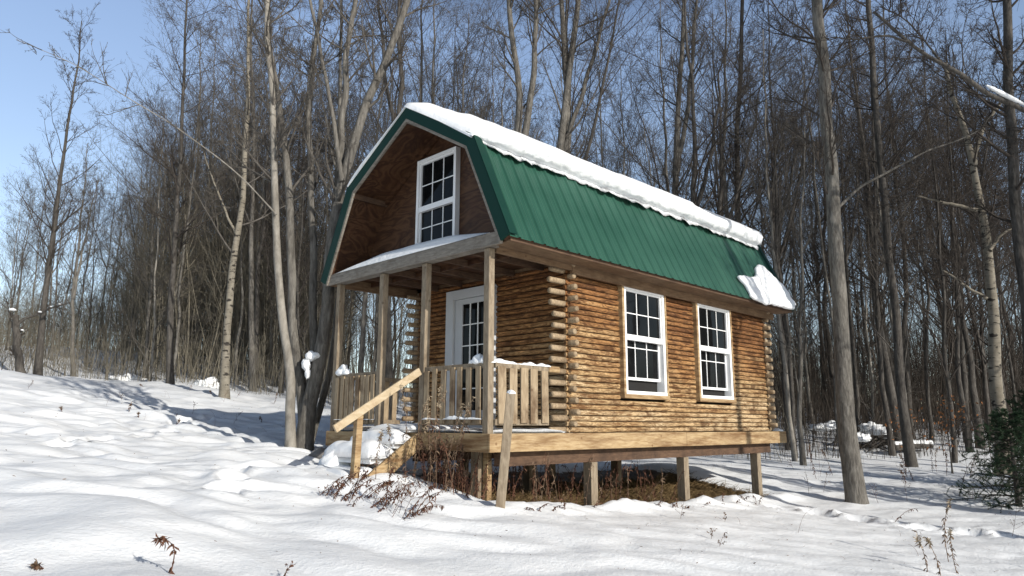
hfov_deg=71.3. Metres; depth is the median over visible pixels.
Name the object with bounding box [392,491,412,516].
dry weed
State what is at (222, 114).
bare tree
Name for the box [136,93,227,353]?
bare tree
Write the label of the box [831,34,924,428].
bare tree
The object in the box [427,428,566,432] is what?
step snow
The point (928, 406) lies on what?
bare tree
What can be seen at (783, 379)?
bare tree
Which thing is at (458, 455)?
dry weed
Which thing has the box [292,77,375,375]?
bare tree
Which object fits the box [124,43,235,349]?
bare tree
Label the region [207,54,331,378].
bare tree
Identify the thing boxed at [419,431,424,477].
dry weed
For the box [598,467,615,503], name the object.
dry weed
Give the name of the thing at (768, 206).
bare tree
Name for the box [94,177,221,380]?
bare tree
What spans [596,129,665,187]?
bare tree
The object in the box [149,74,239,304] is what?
bare tree
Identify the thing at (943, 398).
bare tree
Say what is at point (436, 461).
dry weed
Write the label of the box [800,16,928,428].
bare tree
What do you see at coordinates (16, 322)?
broken snag
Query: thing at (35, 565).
dry weed
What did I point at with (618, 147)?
bare tree
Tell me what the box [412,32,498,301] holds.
bare tree
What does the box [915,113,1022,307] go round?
bare tree
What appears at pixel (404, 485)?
dry weed
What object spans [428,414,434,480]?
dry weed
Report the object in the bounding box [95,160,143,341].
bare tree
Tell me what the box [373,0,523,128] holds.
bare tree
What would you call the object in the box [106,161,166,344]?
bare tree
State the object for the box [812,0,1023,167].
tree branch
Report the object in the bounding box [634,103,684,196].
bare tree
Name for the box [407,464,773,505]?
dead grass
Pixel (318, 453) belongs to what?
stone
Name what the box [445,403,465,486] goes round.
dry weed
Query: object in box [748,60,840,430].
bare tree
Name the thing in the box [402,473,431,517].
dry weed
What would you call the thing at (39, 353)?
leaning tree
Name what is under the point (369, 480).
dry weed
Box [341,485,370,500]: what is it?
dry weed
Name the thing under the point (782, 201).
bare tree
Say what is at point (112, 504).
snow ground
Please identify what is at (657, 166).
bare tree
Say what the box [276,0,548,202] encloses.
bare tree
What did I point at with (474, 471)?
dry weed
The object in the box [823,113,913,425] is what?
bare tree
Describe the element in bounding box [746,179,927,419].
bare tree
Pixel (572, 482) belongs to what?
dry weed
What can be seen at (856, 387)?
bare tree
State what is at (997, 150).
bare tree
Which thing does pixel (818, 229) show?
bare tree
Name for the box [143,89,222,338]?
bare tree
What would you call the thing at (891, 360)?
bare tree
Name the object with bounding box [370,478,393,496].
dry weed
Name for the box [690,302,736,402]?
window
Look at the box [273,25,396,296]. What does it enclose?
bare tree
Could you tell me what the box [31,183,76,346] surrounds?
bare tree
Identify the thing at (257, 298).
bare tree
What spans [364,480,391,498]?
dry weed
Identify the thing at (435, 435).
dry weed
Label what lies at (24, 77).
sky
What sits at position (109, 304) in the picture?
bare tree
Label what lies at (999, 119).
bare tree
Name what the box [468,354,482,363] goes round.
snow lump
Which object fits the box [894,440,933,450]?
fallen log
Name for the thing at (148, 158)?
bare tree
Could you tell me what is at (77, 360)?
undergrowth
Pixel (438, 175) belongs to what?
window
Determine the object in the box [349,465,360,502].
dry weed
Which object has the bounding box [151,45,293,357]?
bare tree
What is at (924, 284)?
bare tree
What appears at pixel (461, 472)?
dry weed
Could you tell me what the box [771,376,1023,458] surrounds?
undergrowth
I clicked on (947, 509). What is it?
dry weed
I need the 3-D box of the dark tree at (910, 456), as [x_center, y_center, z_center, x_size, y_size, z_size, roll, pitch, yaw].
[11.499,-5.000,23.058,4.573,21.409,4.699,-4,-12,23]
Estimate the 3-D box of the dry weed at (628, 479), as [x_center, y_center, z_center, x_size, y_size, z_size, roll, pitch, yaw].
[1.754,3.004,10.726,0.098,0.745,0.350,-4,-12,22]
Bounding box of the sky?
[0,0,1023,402]
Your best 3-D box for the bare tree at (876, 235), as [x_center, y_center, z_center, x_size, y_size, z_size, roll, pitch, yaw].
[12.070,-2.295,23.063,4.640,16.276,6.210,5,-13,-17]
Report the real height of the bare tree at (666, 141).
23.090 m
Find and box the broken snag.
[0,293,69,373]
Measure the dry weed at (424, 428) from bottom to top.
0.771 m
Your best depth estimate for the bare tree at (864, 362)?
37.89 m
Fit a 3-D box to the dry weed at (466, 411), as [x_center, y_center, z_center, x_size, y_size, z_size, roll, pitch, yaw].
[-0.590,1.864,8.400,0.369,1.168,0.115,-10,-15,44]
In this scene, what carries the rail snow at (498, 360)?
on the log cabin
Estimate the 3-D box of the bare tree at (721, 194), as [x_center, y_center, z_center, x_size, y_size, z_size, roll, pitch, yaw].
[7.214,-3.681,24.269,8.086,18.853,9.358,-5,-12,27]
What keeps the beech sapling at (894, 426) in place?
on the snow ground at (112, 504)
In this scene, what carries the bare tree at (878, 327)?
on the snow ground at (112, 504)
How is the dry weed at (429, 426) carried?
on the snow ground at (112, 504)
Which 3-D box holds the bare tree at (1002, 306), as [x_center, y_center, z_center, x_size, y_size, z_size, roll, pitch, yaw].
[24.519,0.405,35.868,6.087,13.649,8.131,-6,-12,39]
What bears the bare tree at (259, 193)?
on the snow ground at (112, 504)
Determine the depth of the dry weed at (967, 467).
14.68 m
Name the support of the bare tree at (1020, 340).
on the snow ground at (112, 504)
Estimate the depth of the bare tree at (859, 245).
35.62 m
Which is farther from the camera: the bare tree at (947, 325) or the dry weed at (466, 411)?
the bare tree at (947, 325)
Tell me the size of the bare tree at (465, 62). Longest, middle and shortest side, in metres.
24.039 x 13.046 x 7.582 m
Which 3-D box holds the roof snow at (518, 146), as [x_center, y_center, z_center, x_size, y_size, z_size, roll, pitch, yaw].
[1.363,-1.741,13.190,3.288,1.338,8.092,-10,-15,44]
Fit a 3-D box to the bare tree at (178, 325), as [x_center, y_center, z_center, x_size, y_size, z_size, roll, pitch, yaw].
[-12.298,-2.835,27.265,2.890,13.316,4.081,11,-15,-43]
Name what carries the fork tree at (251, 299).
on the snow ground at (112, 504)
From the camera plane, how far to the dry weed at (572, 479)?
10.52 m
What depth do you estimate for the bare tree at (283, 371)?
27.70 m
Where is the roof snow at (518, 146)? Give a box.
[347,102,762,249]
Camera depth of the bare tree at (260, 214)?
30.65 m
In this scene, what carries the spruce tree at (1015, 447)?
on the snow ground at (112, 504)
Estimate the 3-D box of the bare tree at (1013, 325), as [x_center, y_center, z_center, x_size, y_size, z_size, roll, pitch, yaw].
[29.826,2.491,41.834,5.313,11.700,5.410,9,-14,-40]
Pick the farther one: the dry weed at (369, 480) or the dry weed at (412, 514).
the dry weed at (369, 480)
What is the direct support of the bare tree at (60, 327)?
on the snow ground at (112, 504)
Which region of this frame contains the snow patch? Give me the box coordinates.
[737,265,795,309]
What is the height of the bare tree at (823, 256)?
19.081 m
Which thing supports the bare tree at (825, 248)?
on the snow ground at (112, 504)
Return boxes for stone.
[308,447,326,458]
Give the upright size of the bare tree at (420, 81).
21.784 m
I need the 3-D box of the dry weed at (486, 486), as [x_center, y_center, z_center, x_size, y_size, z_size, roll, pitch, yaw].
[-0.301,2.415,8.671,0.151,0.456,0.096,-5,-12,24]
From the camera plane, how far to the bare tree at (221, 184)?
37.01 m
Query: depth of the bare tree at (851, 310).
43.10 m
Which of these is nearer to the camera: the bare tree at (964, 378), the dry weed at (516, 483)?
the dry weed at (516, 483)
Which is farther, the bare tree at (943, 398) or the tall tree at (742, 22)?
the bare tree at (943, 398)
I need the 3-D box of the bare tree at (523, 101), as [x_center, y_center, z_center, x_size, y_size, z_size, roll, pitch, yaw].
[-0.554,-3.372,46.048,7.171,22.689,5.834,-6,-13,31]
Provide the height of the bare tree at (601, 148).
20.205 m
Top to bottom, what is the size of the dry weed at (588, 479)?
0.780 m
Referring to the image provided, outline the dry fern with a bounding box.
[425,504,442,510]
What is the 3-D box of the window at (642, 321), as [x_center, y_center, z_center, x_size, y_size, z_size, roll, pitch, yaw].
[2.036,0.841,11.189,0.180,1.780,1.220,-10,-15,44]
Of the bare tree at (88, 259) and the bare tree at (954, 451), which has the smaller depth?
the bare tree at (954, 451)
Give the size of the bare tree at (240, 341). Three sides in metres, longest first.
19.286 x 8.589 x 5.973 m
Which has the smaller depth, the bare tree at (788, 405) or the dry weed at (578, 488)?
the dry weed at (578, 488)
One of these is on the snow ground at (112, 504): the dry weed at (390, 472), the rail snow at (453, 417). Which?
the dry weed at (390, 472)
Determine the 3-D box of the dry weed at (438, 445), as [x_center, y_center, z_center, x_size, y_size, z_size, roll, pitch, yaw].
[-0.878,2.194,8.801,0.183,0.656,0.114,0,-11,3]
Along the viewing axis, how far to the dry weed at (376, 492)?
7.05 m
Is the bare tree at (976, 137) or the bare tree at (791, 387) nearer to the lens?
the bare tree at (791, 387)
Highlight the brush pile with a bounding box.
[807,420,927,451]
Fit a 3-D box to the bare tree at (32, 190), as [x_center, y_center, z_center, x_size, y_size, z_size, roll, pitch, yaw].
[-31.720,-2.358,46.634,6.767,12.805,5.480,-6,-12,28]
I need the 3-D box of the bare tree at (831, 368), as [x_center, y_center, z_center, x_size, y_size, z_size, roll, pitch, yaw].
[16.929,-3.848,37.510,11.299,22.464,11.471,-1,-11,7]
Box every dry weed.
[28,559,45,570]
[152,534,179,573]
[283,561,296,575]
[325,475,348,495]
[333,472,358,498]
[337,474,355,494]
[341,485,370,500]
[343,476,368,500]
[347,496,363,506]
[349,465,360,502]
[350,461,378,496]
[351,470,367,499]
[352,478,373,495]
[362,482,394,496]
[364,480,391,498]
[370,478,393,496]
[370,497,394,507]
[373,429,384,478]
[373,484,385,503]
[376,489,407,504]
[378,492,405,511]
[383,468,419,496]
[384,465,396,502]
[386,424,392,469]
[386,492,420,504]
[392,481,419,504]
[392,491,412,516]
[393,473,417,512]
[399,383,411,481]
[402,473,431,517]
[404,512,418,518]
[408,482,436,513]
[411,506,436,516]
[412,420,426,476]
[413,395,431,473]
[414,420,429,476]
[414,444,425,483]
[416,492,438,511]
[417,435,427,483]
[418,481,452,515]
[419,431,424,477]
[420,443,429,480]
[424,408,435,486]
[426,391,446,486]
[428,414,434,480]
[430,448,448,489]
[431,384,444,487]
[433,439,440,485]
[434,440,442,462]
[437,431,441,479]
[439,450,442,488]
[440,433,456,492]
[440,436,453,493]
[441,422,466,487]
[441,459,446,488]
[444,434,456,492]
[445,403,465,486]
[448,451,463,490]
[449,425,463,487]
[450,397,474,491]
[453,424,468,487]
[454,464,459,488]
[456,446,464,493]
[459,445,469,494]
[463,469,468,495]
[467,452,480,492]
[469,453,474,494]
[473,453,496,495]
[473,468,477,497]
[481,469,493,499]
[511,466,516,500]
[511,466,526,500]
[532,461,538,501]
[533,462,550,501]
[539,453,549,500]
[542,454,550,499]
[562,464,582,503]
[568,466,575,502]
[576,473,583,503]
[584,454,593,504]
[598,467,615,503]
[603,461,609,499]
[614,461,620,497]
[614,467,617,499]
[626,462,631,497]
[634,461,638,497]
[649,467,656,500]
[670,469,684,502]
[808,445,815,476]
[912,532,927,571]
[921,537,941,575]
[930,442,934,471]
[941,499,952,561]
[946,526,958,573]
[961,453,978,486]
[1010,505,1023,535]
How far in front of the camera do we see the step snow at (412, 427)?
9.73 m
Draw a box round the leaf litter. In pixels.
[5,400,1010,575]
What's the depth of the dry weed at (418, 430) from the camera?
9.08 m
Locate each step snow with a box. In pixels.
[315,465,372,477]
[322,440,393,463]
[340,426,372,430]
[350,429,410,447]
[367,423,460,431]
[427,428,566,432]
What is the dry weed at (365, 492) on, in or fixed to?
on the snow ground at (112, 504)
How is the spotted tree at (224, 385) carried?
on the snow ground at (112, 504)
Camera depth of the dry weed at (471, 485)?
8.85 m
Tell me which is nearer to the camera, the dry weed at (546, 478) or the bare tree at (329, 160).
the dry weed at (546, 478)
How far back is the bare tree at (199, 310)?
35.04 m
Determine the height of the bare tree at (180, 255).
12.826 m
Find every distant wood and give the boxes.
[0,43,822,423]
[764,220,1023,437]
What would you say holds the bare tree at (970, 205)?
on the snow ground at (112, 504)
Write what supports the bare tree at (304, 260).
on the snow ground at (112, 504)
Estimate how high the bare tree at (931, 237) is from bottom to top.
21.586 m
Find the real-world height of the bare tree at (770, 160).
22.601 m
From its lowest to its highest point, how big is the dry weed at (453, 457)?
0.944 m
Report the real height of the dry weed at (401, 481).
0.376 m
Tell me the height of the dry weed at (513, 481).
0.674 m
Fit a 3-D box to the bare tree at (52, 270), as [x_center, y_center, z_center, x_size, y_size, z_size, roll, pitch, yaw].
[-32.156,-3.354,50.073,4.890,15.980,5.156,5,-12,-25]
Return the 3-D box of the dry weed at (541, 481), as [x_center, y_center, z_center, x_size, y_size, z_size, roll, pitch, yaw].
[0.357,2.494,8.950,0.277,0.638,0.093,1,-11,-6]
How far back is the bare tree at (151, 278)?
29.65 m
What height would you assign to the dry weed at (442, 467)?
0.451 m
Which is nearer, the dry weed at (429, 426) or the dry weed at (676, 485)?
the dry weed at (429, 426)
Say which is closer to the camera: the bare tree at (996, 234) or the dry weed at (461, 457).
the dry weed at (461, 457)
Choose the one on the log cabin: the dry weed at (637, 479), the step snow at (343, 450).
the step snow at (343, 450)
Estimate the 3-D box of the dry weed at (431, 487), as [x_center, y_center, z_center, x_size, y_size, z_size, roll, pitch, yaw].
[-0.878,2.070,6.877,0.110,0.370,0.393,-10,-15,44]
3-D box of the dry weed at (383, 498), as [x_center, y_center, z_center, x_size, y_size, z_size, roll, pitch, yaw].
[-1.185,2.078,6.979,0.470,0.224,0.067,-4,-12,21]
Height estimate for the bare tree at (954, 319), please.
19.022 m
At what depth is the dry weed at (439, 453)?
8.88 m
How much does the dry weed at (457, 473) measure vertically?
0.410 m
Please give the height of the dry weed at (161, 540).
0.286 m
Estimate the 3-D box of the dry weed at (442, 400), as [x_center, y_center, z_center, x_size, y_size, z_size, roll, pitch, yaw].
[-0.944,1.897,8.912,0.139,1.250,0.310,-10,-15,44]
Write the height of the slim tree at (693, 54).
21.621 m
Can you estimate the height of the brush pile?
1.457 m
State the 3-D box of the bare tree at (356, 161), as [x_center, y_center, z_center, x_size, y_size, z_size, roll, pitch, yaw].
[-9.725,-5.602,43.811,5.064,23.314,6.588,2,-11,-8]
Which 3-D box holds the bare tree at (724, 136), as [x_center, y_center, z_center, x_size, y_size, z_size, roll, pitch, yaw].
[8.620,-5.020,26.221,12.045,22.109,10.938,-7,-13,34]
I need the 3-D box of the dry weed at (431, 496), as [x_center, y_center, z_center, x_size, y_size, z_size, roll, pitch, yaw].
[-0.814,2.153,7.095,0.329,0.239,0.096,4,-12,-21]
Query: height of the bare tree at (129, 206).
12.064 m
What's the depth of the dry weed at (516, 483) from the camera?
8.74 m
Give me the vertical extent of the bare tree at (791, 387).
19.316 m
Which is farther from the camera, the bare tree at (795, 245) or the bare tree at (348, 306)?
the bare tree at (795, 245)
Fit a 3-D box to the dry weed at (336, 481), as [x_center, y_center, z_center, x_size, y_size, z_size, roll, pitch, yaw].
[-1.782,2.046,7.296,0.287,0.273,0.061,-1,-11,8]
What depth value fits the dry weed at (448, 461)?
8.41 m
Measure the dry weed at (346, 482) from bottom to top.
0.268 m
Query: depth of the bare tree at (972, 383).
27.39 m
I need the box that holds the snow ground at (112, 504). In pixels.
[0,345,1023,575]
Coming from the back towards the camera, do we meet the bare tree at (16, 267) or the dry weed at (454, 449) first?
the bare tree at (16, 267)
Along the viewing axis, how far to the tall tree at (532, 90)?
22.59 m
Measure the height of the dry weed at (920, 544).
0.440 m
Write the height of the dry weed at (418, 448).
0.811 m
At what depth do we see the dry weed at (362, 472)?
7.26 m
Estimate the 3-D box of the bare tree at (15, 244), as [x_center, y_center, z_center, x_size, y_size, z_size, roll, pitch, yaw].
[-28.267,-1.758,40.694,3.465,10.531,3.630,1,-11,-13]
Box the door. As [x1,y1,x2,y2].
[453,296,483,427]
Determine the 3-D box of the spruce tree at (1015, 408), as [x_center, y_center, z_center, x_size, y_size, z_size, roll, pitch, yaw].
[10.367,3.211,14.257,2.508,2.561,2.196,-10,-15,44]
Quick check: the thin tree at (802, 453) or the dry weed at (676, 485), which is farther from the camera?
the thin tree at (802, 453)
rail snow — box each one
[422,415,481,419]
[492,358,550,366]
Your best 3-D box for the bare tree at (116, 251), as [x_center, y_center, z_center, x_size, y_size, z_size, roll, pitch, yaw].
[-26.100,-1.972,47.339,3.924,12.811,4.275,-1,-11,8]
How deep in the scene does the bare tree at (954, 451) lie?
23.59 m
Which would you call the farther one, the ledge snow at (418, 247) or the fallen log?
the fallen log
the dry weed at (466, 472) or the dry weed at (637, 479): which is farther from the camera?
the dry weed at (637, 479)
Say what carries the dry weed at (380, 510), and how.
on the snow ground at (112, 504)
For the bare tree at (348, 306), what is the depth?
28.31 m
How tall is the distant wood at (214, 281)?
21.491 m
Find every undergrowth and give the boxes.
[0,312,808,462]
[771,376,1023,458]
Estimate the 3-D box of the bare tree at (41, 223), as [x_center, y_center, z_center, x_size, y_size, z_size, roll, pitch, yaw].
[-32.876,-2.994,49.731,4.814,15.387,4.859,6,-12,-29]
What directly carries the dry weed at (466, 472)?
on the snow ground at (112, 504)
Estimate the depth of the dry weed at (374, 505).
7.00 m
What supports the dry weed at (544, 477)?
on the snow ground at (112, 504)
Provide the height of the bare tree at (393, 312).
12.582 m
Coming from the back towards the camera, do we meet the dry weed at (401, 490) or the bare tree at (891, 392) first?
the bare tree at (891, 392)
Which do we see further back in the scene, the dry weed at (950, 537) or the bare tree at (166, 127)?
the bare tree at (166, 127)
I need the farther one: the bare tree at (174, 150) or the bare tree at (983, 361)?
the bare tree at (174, 150)
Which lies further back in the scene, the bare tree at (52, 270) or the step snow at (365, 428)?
the bare tree at (52, 270)
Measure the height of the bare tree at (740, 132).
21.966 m
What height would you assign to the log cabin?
6.231 m
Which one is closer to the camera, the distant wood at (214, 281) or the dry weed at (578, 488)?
the dry weed at (578, 488)
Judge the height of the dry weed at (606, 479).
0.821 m
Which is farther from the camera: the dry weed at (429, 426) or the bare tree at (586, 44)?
the bare tree at (586, 44)
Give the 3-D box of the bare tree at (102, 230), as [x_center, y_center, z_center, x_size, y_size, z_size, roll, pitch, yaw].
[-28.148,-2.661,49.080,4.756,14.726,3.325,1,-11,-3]
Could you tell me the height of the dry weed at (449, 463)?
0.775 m
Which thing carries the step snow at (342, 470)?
on the log cabin
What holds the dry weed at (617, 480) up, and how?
on the snow ground at (112, 504)
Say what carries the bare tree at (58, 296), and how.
on the snow ground at (112, 504)
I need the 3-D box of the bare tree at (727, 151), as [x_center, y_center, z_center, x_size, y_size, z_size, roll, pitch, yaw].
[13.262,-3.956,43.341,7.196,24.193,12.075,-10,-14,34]
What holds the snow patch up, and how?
on the log cabin
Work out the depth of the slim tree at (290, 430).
12.13 m
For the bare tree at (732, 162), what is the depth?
40.99 m
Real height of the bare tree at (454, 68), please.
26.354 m
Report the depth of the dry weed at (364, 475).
7.15 m
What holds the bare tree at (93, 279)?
on the snow ground at (112, 504)
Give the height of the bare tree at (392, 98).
22.979 m
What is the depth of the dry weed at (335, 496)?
7.28 m
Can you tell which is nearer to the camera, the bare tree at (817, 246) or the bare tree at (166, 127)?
the bare tree at (817, 246)
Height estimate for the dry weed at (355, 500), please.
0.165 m
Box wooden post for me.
[496,393,514,508]
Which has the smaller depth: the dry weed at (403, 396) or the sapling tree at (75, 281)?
the dry weed at (403, 396)
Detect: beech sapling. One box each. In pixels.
[885,404,930,446]
[909,395,984,473]
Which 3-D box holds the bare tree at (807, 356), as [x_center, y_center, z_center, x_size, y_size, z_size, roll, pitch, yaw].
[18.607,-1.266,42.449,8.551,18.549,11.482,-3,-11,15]
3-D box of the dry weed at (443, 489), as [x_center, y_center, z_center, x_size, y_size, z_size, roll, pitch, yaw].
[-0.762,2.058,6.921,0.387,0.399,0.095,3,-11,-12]
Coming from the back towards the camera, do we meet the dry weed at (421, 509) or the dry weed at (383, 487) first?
the dry weed at (383, 487)
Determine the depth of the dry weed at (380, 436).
8.69 m
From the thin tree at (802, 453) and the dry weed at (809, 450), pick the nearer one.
the dry weed at (809, 450)
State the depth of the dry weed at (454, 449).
8.83 m
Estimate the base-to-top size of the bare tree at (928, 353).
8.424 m
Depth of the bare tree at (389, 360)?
24.67 m
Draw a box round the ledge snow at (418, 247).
[332,233,487,274]
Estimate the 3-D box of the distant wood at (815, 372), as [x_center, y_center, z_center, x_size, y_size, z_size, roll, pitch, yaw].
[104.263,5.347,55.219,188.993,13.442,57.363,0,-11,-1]
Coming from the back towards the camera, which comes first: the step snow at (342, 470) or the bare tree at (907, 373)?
the bare tree at (907, 373)
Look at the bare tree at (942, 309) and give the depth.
47.82 m
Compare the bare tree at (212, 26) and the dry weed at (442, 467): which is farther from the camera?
the bare tree at (212, 26)
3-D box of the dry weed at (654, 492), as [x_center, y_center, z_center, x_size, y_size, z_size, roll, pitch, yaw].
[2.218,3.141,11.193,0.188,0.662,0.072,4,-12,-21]
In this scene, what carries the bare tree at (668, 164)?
on the snow ground at (112, 504)
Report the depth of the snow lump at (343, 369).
10.96 m
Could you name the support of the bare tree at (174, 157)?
on the snow ground at (112, 504)
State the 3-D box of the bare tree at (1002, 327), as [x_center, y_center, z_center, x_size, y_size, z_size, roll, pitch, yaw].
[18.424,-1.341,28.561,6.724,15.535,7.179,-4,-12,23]
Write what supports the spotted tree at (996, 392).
on the snow ground at (112, 504)
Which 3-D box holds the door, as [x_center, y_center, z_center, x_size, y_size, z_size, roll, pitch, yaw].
[-0.619,1.166,11.173,0.820,2.055,0.045,-10,-15,44]
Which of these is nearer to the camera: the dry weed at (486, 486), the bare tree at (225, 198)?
the dry weed at (486, 486)
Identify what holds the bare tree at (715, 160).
on the snow ground at (112, 504)
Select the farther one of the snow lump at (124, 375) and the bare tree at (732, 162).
the bare tree at (732, 162)
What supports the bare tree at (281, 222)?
on the snow ground at (112, 504)
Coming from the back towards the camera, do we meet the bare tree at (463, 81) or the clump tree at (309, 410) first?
the bare tree at (463, 81)
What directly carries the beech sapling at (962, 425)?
on the snow ground at (112, 504)
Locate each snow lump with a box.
[108,373,147,380]
[193,377,219,387]
[301,351,319,378]
[318,450,364,466]
[335,364,350,375]
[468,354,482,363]
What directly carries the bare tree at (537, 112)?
on the snow ground at (112, 504)
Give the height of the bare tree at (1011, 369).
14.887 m
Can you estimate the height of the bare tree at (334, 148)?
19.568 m
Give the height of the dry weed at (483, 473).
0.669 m
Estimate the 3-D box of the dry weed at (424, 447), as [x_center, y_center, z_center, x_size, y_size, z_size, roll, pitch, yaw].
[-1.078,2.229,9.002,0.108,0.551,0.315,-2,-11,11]
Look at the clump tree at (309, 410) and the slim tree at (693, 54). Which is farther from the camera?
the slim tree at (693, 54)
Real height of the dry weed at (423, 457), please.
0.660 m
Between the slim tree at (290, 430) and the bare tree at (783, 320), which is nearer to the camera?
the slim tree at (290, 430)
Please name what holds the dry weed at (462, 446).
on the snow ground at (112, 504)
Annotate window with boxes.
[415,146,460,243]
[615,285,669,399]
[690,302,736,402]
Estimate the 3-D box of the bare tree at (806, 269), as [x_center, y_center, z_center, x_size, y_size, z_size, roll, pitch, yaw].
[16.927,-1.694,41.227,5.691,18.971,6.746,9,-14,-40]
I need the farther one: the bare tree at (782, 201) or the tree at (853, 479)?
the bare tree at (782, 201)
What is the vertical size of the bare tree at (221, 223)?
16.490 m
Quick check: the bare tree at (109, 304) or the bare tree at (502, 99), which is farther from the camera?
the bare tree at (109, 304)
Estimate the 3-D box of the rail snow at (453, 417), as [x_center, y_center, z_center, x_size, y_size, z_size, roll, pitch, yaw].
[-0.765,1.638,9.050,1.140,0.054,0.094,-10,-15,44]
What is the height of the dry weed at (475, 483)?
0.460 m
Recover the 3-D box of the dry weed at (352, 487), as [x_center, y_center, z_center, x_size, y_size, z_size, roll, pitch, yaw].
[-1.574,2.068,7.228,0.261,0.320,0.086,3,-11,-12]
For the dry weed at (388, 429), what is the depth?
9.15 m
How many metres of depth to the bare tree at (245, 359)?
39.17 m
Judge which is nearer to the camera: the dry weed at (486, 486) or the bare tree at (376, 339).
the dry weed at (486, 486)
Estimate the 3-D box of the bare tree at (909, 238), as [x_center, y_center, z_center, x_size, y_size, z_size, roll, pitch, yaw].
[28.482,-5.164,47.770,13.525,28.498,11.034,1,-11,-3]
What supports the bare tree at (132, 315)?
on the snow ground at (112, 504)
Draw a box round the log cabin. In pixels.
[321,108,794,505]
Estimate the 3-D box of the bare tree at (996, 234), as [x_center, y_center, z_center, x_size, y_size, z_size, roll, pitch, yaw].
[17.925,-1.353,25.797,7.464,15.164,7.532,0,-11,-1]
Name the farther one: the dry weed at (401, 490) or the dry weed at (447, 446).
the dry weed at (447, 446)
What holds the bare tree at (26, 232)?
on the snow ground at (112, 504)
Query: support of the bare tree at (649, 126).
on the snow ground at (112, 504)
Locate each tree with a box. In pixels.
[0,0,329,447]
[0,156,69,344]
[0,163,101,359]
[0,171,68,349]
[0,176,47,345]
[1,204,122,350]
[4,180,49,329]
[5,145,77,344]
[7,1,125,375]
[16,141,98,345]
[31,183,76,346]
[33,49,240,379]
[40,176,133,361]
[50,127,111,376]
[58,143,133,330]
[60,0,294,363]
[73,56,226,272]
[76,147,132,346]
[84,179,149,349]
[85,49,268,297]
[85,107,194,360]
[88,0,280,383]
[88,262,130,340]
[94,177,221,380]
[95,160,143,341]
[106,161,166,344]
[107,0,294,369]
[110,146,187,358]
[115,45,208,237]
[116,88,177,353]
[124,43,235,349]
[133,25,333,275]
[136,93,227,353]
[138,0,322,391]
[142,51,236,371]
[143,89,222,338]
[143,90,222,335]
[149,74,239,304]
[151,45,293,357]
[163,100,278,362]
[166,65,268,368]
[170,41,305,374]
[181,0,319,398]
[184,41,294,348]
[184,147,333,350]
[186,0,383,386]
[197,0,449,450]
[205,64,266,384]
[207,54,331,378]
[208,73,298,364]
[212,0,321,384]
[223,0,394,275]
[232,101,306,366]
[241,4,441,372]
[243,60,352,392]
[253,89,347,396]
[254,162,396,396]
[261,23,387,366]
[266,151,300,371]
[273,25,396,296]
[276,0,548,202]
[276,2,462,390]
[280,170,330,346]
[284,95,414,350]
[286,0,522,155]
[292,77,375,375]
[296,0,471,376]
[297,0,538,402]
[317,27,385,368]
[321,0,452,419]
[337,0,528,167]
[348,46,414,361]
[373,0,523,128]
[393,297,396,377]
[408,0,542,138]
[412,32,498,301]
[431,0,553,130]
[460,3,531,123]
[461,0,587,154]
[468,21,636,172]
[476,77,544,136]
[481,76,556,142]
[481,97,575,154]
[503,0,633,160]
[506,0,685,163]
[533,0,943,227]
[536,0,926,254]
[546,57,648,184]
[550,0,652,180]
[551,13,678,178]
[572,0,767,217]
[578,90,660,181]
[591,0,848,454]
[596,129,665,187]
[608,16,845,271]
[621,78,719,211]
[632,0,725,195]
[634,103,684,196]
[647,127,716,211]
[658,39,916,450]
[659,24,810,283]
[670,57,787,265]
[674,0,846,461]
[686,26,806,425]
[702,54,879,378]
[705,0,769,230]
[705,156,864,328]
[712,84,820,421]
[715,87,854,334]
[718,0,848,457]
[718,32,817,416]
[721,0,1023,450]
[728,46,925,415]
[731,24,995,411]
[741,0,1009,455]
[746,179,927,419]
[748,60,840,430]
[749,0,1008,503]
[751,0,874,458]
[752,94,863,418]
[754,59,898,421]
[755,90,929,326]
[759,0,1023,438]
[763,97,852,420]
[764,3,999,391]
[764,120,848,465]
[768,151,871,418]
[771,3,904,431]
[774,0,972,394]
[785,166,924,421]
[788,0,953,466]
[797,221,921,377]
[799,152,949,396]
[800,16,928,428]
[802,218,943,441]
[809,0,1023,451]
[811,14,964,408]
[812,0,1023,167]
[820,5,1023,442]
[821,48,1023,448]
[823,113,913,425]
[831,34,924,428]
[840,87,1022,428]
[841,0,1019,462]
[843,207,896,302]
[844,65,987,442]
[845,32,1023,368]
[846,20,1023,474]
[850,142,1022,424]
[863,0,1022,418]
[865,106,991,413]
[869,5,1023,406]
[870,123,1003,420]
[879,76,1023,408]
[883,206,1018,408]
[886,190,997,408]
[893,72,1023,438]
[907,0,1023,361]
[910,293,968,400]
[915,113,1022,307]
[918,83,1023,414]
[919,43,1023,260]
[924,52,1023,278]
[930,184,1022,380]
[931,61,1023,351]
[933,109,1023,406]
[943,408,1023,512]
[964,170,1023,374]
[966,271,1021,395]
[971,388,1023,488]
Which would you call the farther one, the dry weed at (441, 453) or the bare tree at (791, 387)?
the bare tree at (791, 387)
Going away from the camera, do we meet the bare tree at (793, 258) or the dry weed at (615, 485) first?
the dry weed at (615, 485)
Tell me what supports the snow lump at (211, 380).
on the snow ground at (112, 504)
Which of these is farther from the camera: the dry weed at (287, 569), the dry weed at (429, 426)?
the dry weed at (429, 426)
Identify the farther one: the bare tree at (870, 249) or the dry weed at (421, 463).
the bare tree at (870, 249)
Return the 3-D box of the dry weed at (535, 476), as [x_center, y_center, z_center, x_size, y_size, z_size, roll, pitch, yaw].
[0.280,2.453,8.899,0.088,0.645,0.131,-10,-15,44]

